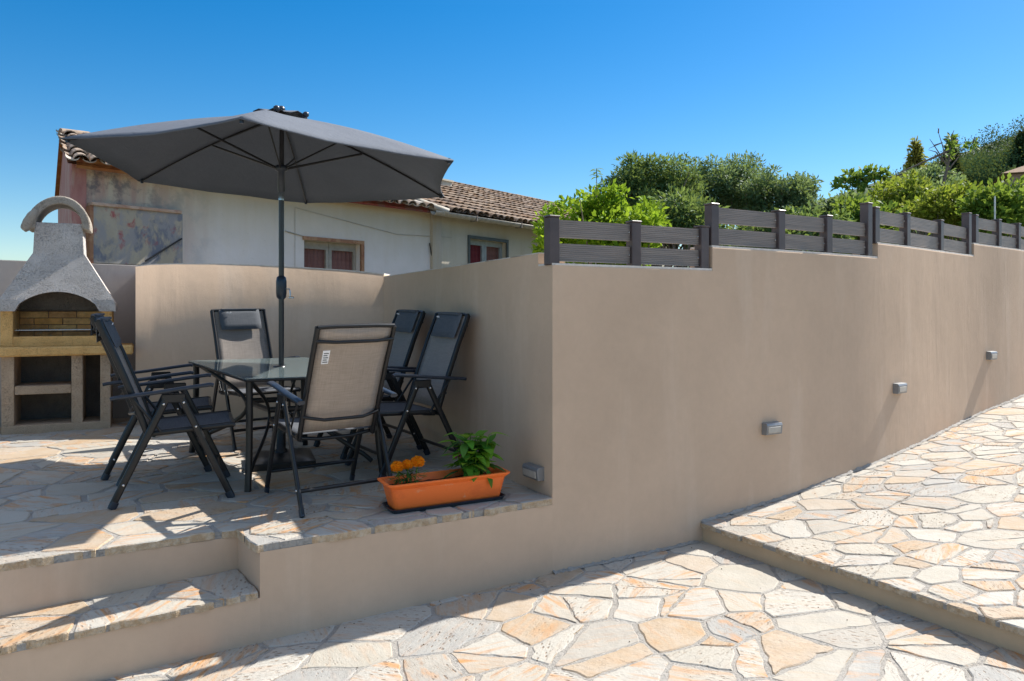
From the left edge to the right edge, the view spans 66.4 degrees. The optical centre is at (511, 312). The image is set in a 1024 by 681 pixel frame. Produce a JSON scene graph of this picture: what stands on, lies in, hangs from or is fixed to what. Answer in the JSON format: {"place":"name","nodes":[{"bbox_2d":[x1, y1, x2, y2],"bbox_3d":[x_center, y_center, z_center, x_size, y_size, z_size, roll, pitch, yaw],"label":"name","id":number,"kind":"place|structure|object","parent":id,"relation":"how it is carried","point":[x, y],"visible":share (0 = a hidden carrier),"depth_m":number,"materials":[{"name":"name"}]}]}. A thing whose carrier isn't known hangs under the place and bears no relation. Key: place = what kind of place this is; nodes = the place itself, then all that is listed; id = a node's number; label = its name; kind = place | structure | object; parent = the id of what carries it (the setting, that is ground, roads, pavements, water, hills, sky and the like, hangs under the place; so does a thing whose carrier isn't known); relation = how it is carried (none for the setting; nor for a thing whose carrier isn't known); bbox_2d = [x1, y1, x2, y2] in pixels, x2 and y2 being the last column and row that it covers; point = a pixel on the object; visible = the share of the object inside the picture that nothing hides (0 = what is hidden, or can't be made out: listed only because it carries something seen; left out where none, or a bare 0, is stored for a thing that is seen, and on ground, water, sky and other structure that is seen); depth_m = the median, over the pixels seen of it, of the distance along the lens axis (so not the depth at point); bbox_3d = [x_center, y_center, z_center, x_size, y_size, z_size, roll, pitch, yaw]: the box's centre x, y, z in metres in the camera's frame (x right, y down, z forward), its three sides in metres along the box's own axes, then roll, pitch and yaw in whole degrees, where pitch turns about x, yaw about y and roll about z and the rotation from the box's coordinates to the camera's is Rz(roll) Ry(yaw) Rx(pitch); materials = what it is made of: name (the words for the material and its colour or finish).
{"place":"outdoors","nodes":[
{"label":"outdoors","id":0,"kind":"place"},
{"bbox_2d":[0,417,551,571],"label":"terrace","id":1,"kind":"structure","parent":0,"point":[56,493],"depth_m":4.74,"materials":[{"name":"beige stone"}]},
{"bbox_2d":[0,196,133,434],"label":"masonry barbecue","id":2,"kind":"object","parent":1,"relation":"on","point":[56,369],"visible":0.91,"depth_m":7.10,"materials":[{"name":"concrete"}]},
{"bbox_2d":[0,260,135,426],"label":"wall","id":3,"kind":"structure","parent":1,"relation":"on","point":[119,281],"depth_m":7.94,"materials":[{"name":"beige paint"}]},
{"bbox_2d":[89,313,212,480],"bbox_3d":[-2.547,0.560,5.574,0.762,1.114,0.614,-1,2,-22],"label":"folding chair","id":4,"kind":"object","parent":1,"relation":"on","point":[203,403],"visible":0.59,"depth_m":5.36,"materials":[{"name":"metal"}]},
{"bbox_2d":[95,317,235,509],"bbox_3d":[-2.145,0.581,4.888,0.762,1.114,0.614,-1,2,-22],"label":"folding chair","id":5,"kind":"object","parent":1,"relation":"on","point":[156,422],"visible":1,"depth_m":4.69,"materials":[{"name":"black metal"}]},
{"bbox_2d":[208,308,301,450],"bbox_3d":[-2.179,0.528,6.601,0.614,1.114,0.762,-1,2,-38],"label":"folding chair","id":6,"kind":"object","parent":1,"relation":"on","point":[241,333],"visible":0.54,"depth_m":6.76,"materials":[{"name":"fabric"}]},
{"bbox_2d":[136,263,388,424],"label":"curved wall","id":7,"kind":"structure","parent":1,"relation":"on","point":[176,303],"depth_m":7.47,"materials":[{"name":"beige paint"}]},
{"bbox_2d":[252,403,315,471],"bbox_3d":[-1.690,0.879,5.723,0.450,0.445,0.450,-1,2,-20],"label":"umbrella stand","id":8,"kind":"object","parent":1,"relation":"on","point":[282,457],"visible":0.47,"depth_m":5.62,"materials":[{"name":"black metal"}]},
{"bbox_2d":[61,105,453,392],"bbox_3d":[-1.690,-0.232,5.730,2.605,2.567,2.796,0,0,0],"label":"parasol","id":9,"kind":"object","parent":8,"relation":"on","point":[281,154],"visible":1,"depth_m":6.02,"materials":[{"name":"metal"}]},
{"bbox_2d":[188,357,386,491],"bbox_3d":[-1.671,0.746,5.644,0.882,0.765,1.731,0,0,-35],"label":"garden table","id":10,"kind":"object","parent":1,"relation":"on","point":[249,372],"visible":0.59,"depth_m":5.36,"materials":[{"name":"clear glass"}]},
{"bbox_2d":[264,323,396,517],"bbox_3d":[-1.093,0.597,4.740,0.614,1.090,0.820,-1,2,-34],"label":"folding chair","id":11,"kind":"object","parent":1,"relation":"on","point":[344,389],"visible":0.98,"depth_m":4.54,"materials":[{"name":"fabric"}]},
{"bbox_2d":[313,309,425,459],"bbox_3d":[-1.136,0.539,6.266,0.762,1.114,0.614,-1,2,-34],"label":"folding chair","id":12,"kind":"object","parent":1,"relation":"on","point":[407,323],"visible":0.47,"depth_m":6.30,"materials":[{"name":"fabric"}]},
{"bbox_2d":[345,312,470,477],"bbox_3d":[-0.741,0.559,5.596,0.762,1.114,0.614,-1,2,-34],"label":"folding chair","id":13,"kind":"object","parent":1,"relation":"on","point":[431,377],"visible":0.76,"depth_m":5.64,"materials":[{"name":"fabric"}]},
{"bbox_2d":[382,492,504,513],"bbox_3d":[-0.399,1.122,4.662,0.732,0.023,0.208,-1,2,-27],"label":"saucer","id":14,"kind":"object","parent":1,"relation":"on","point":[391,510],"visible":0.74,"depth_m":4.56,"materials":[{"name":"plastic"}]},
{"bbox_2d":[377,466,509,509],"bbox_3d":[-0.399,1.044,4.660,0.776,0.160,0.232,-1,2,-27],"label":"planter box","id":15,"kind":"object","parent":14,"relation":"on","point":[433,488],"visible":0.91,"depth_m":4.59,"materials":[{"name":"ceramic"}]},
{"bbox_2d":[389,455,427,484],"bbox_3d":[-0.604,0.931,4.548,0.252,0.188,0.158,0,0,0],"label":"marigold plant","id":16,"kind":"object","parent":15,"relation":"in","point":[407,465],"visible":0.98,"depth_m":4.54,"materials":[{"name":"orange plant"}]},
{"bbox_2d":[439,430,509,487],"bbox_3d":[-0.234,0.885,4.748,0.424,0.333,0.306,0,0,-21],"label":"leafy plant","id":17,"kind":"object","parent":15,"relation":"in","point":[472,460],"visible":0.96,"depth_m":4.70,"materials":[{"name":"green plant"}]},
{"bbox_2d":[384,252,580,491],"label":"return wall","id":18,"kind":"structure","parent":1,"relation":"on","point":[496,365],"depth_m":5.49,"materials":[{"name":"beige paint"}]},
{"bbox_2d":[522,462,543,480],"bbox_3d":[0.132,1.001,4.924,0.056,0.085,0.190,0,0,-29],"label":"wall light","id":19,"kind":"object","parent":18,"relation":"attached to","point":[533,471],"visible":1,"depth_m":4.88,"materials":[{"name":"silver metal"}]},
{"bbox_2d":[0,0,1023,260],"label":"sky","id":20,"kind":"structure","parent":0,"point":[528,98],"materials":[{"name":"blue"}]},
{"bbox_2d":[102,541,1023,680],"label":"pavement","id":21,"kind":"structure","parent":0,"point":[696,612],"depth_m":3.84,"materials":[{"name":"beige stone"}]},
{"bbox_2d":[0,569,259,680],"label":"garden step","id":22,"kind":"object","parent":21,"relation":"on","point":[101,638],"visible":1,"depth_m":3.67,"materials":[{"name":"beige stone"}]},
{"bbox_2d":[0,505,551,642],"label":"retaining wall","id":23,"kind":"structure","parent":21,"relation":"on","point":[304,588],"depth_m":4.12,"materials":[{"name":"beige paint"}]},
{"bbox_2d":[538,242,1023,572],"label":"boundary wall","id":24,"kind":"structure","parent":21,"relation":"on","point":[665,393],"depth_m":5.54,"materials":[{"name":"beige paint"}]},
{"bbox_2d":[543,215,709,267],"bbox_3d":[0.778,-0.446,5.102,1.286,0.305,0.088,0,0,-28],"label":"slat fence","id":25,"kind":"object","parent":24,"relation":"on","point":[633,234],"visible":0.97,"depth_m":5.06,"materials":[{"name":"grey wood"}]},
{"bbox_2d":[762,421,782,434],"bbox_3d":[1.882,0.836,5.653,0.165,0.088,0.056,0,0,-32],"label":"wall light","id":26,"kind":"object","parent":24,"relation":"attached to","point":[772,428],"visible":1,"depth_m":5.62,"materials":[{"name":"silver metal"}]},
{"bbox_2d":[704,202,872,255],"bbox_3d":[2.157,-0.678,5.925,1.905,0.450,0.107,0,0,-33],"label":"slat fence","id":27,"kind":"object","parent":24,"relation":"on","point":[779,222],"visible":0.98,"depth_m":5.84,"materials":[{"name":"grey wood"}]},
{"bbox_2d":[893,382,906,393],"bbox_3d":[3.304,0.642,6.656,0.165,0.088,0.056,0,0,-40],"label":"wall light","id":28,"kind":"object","parent":24,"relation":"attached to","point":[899,387],"visible":1,"depth_m":6.61,"materials":[{"name":"silver metal"}]},
{"bbox_2d":[872,206,971,254],"bbox_3d":[3.804,-0.790,7.197,2.195,0.435,0.097,0,0,-41],"label":"slat fence","id":29,"kind":"object","parent":24,"relation":"on","point":[906,223],"visible":0.97,"depth_m":7.10,"materials":[{"name":"grey wood"}]},
{"bbox_2d":[986,351,997,359],"bbox_3d":[5.003,0.445,8.150,0.165,0.088,0.056,0,0,-39],"label":"wall light","id":30,"kind":"object","parent":24,"relation":"attached to","point":[991,355],"visible":1,"depth_m":8.11,"materials":[{"name":"silver metal"}]},
{"bbox_2d":[972,214,1023,249],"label":"slat fence","id":31,"kind":"object","parent":24,"relation":"on","point":[997,227],"visible":0.91,"depth_m":8.37,"materials":[{"name":"grey wood"}]},
{"bbox_2d":[553,394,1023,574],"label":"mortar strip","id":32,"kind":"object","parent":21,"relation":"on","point":[642,553],"visible":1,"depth_m":5.68,"materials":[{"name":"grey concrete"}]},
{"bbox_2d":[703,529,1023,654],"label":"step riser","id":33,"kind":"object","parent":21,"relation":"on","point":[995,635],"depth_m":4.17,"materials":[{"name":"beige paint"}]},
{"bbox_2d":[687,137,1015,267],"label":"hill","id":34,"kind":"structure","parent":0,"point":[872,184],"depth_m":93.87,"materials":[{"name":"green plant"}]},
{"bbox_2d":[829,128,980,194],"bbox_3d":[7.049,-0.615,13.997,2.774,5.392,0.444,0,0,0],"label":"fig tree","id":35,"kind":"object","parent":34,"relation":"on","point":[862,180],"visible":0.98,"depth_m":13.97,"materials":[{"name":"green plant"}]},
{"bbox_2d":[901,136,928,246],"bbox_3d":[17.525,-2.900,33.983,1.726,9.656,1.443,0,0,23],"label":"conifer tree","id":36,"kind":"object","parent":34,"relation":"on","point":[915,156],"visible":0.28,"depth_m":33.86,"materials":[{"name":"green plant"}]},
{"bbox_2d":[890,160,969,235],"bbox_3d":[14.325,-1.496,27.002,2.967,7.308,2.681,0,0,0],"label":"leafy tree","id":37,"kind":"object","parent":34,"relation":"on","point":[928,171],"visible":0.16,"depth_m":26.26,"materials":[{"name":"green plant"}]},
{"bbox_2d":[846,115,1023,253],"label":"hillside wood","id":38,"kind":"object","parent":34,"relation":"on","point":[976,170],"visible":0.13,"depth_m":61.17,"materials":[{"name":"green plant"}]},
{"bbox_2d":[939,132,966,239],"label":"leafy tree","id":39,"kind":"object","parent":34,"relation":"on","point":[957,165],"visible":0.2,"depth_m":41.77,"materials":[{"name":"green plant"}]},
{"bbox_2d":[992,166,1023,249],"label":"hill house","id":40,"kind":"structure","parent":34,"relation":"on","point":[1018,172],"depth_m":30.00,"materials":[{"name":"tile"}]},
{"bbox_2d":[1006,128,1023,170],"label":"cypress tree","id":41,"kind":"object","parent":34,"relation":"on","point":[1019,143],"visible":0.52,"depth_m":59.77,"materials":[{"name":"green plant"}]},
{"bbox_2d":[700,396,1023,635],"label":"pavement","id":42,"kind":"structure","parent":0,"point":[969,564],"depth_m":5.05,"materials":[{"name":"beige stone"}]},
{"bbox_2d":[994,196,995,218],"bbox_3d":[6.360,-0.776,10.300,0.018,1.520,0.018,0,0,23],"label":"garden pole","id":43,"kind":"object","parent":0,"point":[994,207],"visible":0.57,"depth_m":10.29,"materials":[{"name":"grey metal"}]},
{"label":"ground","id":44,"kind":"structure","parent":0,"visible":0},
{"bbox_2d":[55,128,451,274],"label":"old house","id":45,"kind":"structure","parent":44,"relation":"on","point":[134,221],"depth_m":11.18,"materials":[{"name":"white paint"}]},
{"bbox_2d":[302,236,363,270],"bbox_3d":[-2.902,-0.677,12.520,0.225,1.005,1.163,0,0,42],"label":"window","id":46,"kind":"structure","parent":45,"relation":"in","point":[316,254],"depth_m":12.56,"materials":[{"name":"brown wood"}]},
{"bbox_2d":[411,179,666,268],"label":"tiled annexe","id":47,"kind":"structure","parent":44,"relation":"on","point":[478,224],"depth_m":15.40,"materials":[{"name":"paint"}]},
{"bbox_2d":[468,235,508,263],"bbox_3d":[-0.534,-0.942,15.382,0.230,1.060,1.262,0,0,37],"label":"window","id":48,"kind":"structure","parent":47,"relation":"in","point":[478,251],"depth_m":15.37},
{"bbox_2d":[589,168,603,197],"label":"tree shoot","id":49,"kind":"object","parent":44,"relation":"on","point":[596,175],"visible":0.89,"depth_m":9.00,"materials":[{"name":"green plant"}]},
{"bbox_2d":[530,178,671,265],"bbox_3d":[0.853,0.165,7.281,1.443,2.858,1.280,0,0,0],"label":"citrus tree","id":50,"kind":"object","parent":44,"relation":"on","point":[604,206],"visible":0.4,"depth_m":7.09,"materials":[{"name":"green plant"}]},
{"bbox_2d":[579,149,710,266],"bbox_3d":[2.493,-0.316,14.521,2.319,5.523,1.985,0,0,22],"label":"olive tree","id":51,"kind":"object","parent":44,"relation":"on","point":[641,177],"visible":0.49,"depth_m":14.10,"materials":[{"name":"green plant"}]},
{"bbox_2d":[652,183,730,267],"bbox_3d":[2.771,0.212,12.422,1.544,4.464,1.505,0,0,0],"label":"olive tree","id":52,"kind":"object","parent":44,"relation":"on","point":[685,211],"visible":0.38,"depth_m":12.14,"materials":[{"name":"green plant"}]},
{"bbox_2d":[682,149,773,246],"bbox_3d":[4.225,-0.436,15.979,2.514,5.719,2.239,0,0,0],"label":"olive tree","id":53,"kind":"object","parent":44,"relation":"on","point":[723,182],"visible":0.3,"depth_m":15.53,"materials":[{"name":"green plant"}]},
{"bbox_2d":[737,163,824,250],"bbox_3d":[5.157,-0.209,15.044,1.616,5.268,1.541,0,0,21],"label":"olive tree","id":54,"kind":"object","parent":44,"relation":"on","point":[798,190],"visible":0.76,"depth_m":14.68,"materials":[{"name":"green plant"}]},
{"bbox_2d":[725,200,855,253],"bbox_3d":[3.492,0.538,9.576,1.747,3.811,1.478,0,0,0],"label":"hedge","id":55,"kind":"object","parent":44,"relation":"on","point":[790,210],"visible":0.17,"depth_m":9.40,"materials":[{"name":"green plant"}]},
{"bbox_2d":[815,190,875,253],"bbox_3d":[6.435,0.016,14.946,1.438,4.757,1.295,0,0,-19],"label":"shrub","id":56,"kind":"object","parent":44,"relation":"on","point":[828,206],"visible":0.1,"depth_m":14.85,"materials":[{"name":"green plant"}]},
{"bbox_2d":[827,193,916,253],"bbox_3d":[4.747,0.404,10.444,1.271,4.080,1.176,0,0,0],"label":"shrub","id":57,"kind":"object","parent":44,"relation":"on","point":[853,207],"visible":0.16,"depth_m":10.31,"materials":[{"name":"green plant"}]},
{"bbox_2d":[859,169,938,246],"bbox_3d":[6.487,0.041,12.970,1.561,4.745,1.340,0,0,0],"label":"shrub","id":58,"kind":"object","parent":44,"relation":"on","point":[893,190],"visible":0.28,"depth_m":12.79,"materials":[{"name":"green plant"}]},
{"bbox_2d":[874,172,963,248],"bbox_3d":[8.834,-0.348,17.078,2.083,5.376,1.629,0,0,-19],"label":"shrub","id":59,"kind":"object","parent":44,"relation":"on","point":[956,178],"depth_m":16.80,"materials":[{"name":"green plant"}]},
{"bbox_2d":[893,178,989,251],"bbox_3d":[6.725,0.188,12.036,1.574,4.459,1.567,0,0,0],"label":"shrub","id":60,"kind":"object","parent":44,"relation":"on","point":[939,203],"visible":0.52,"depth_m":11.71,"materials":[{"name":"green plant"}]},
{"bbox_2d":[954,172,1023,247],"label":"shrub","id":61,"kind":"object","parent":44,"relation":"on","point":[1009,204],"visible":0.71,"depth_m":10.71,"materials":[{"name":"green plant"}]}
]}

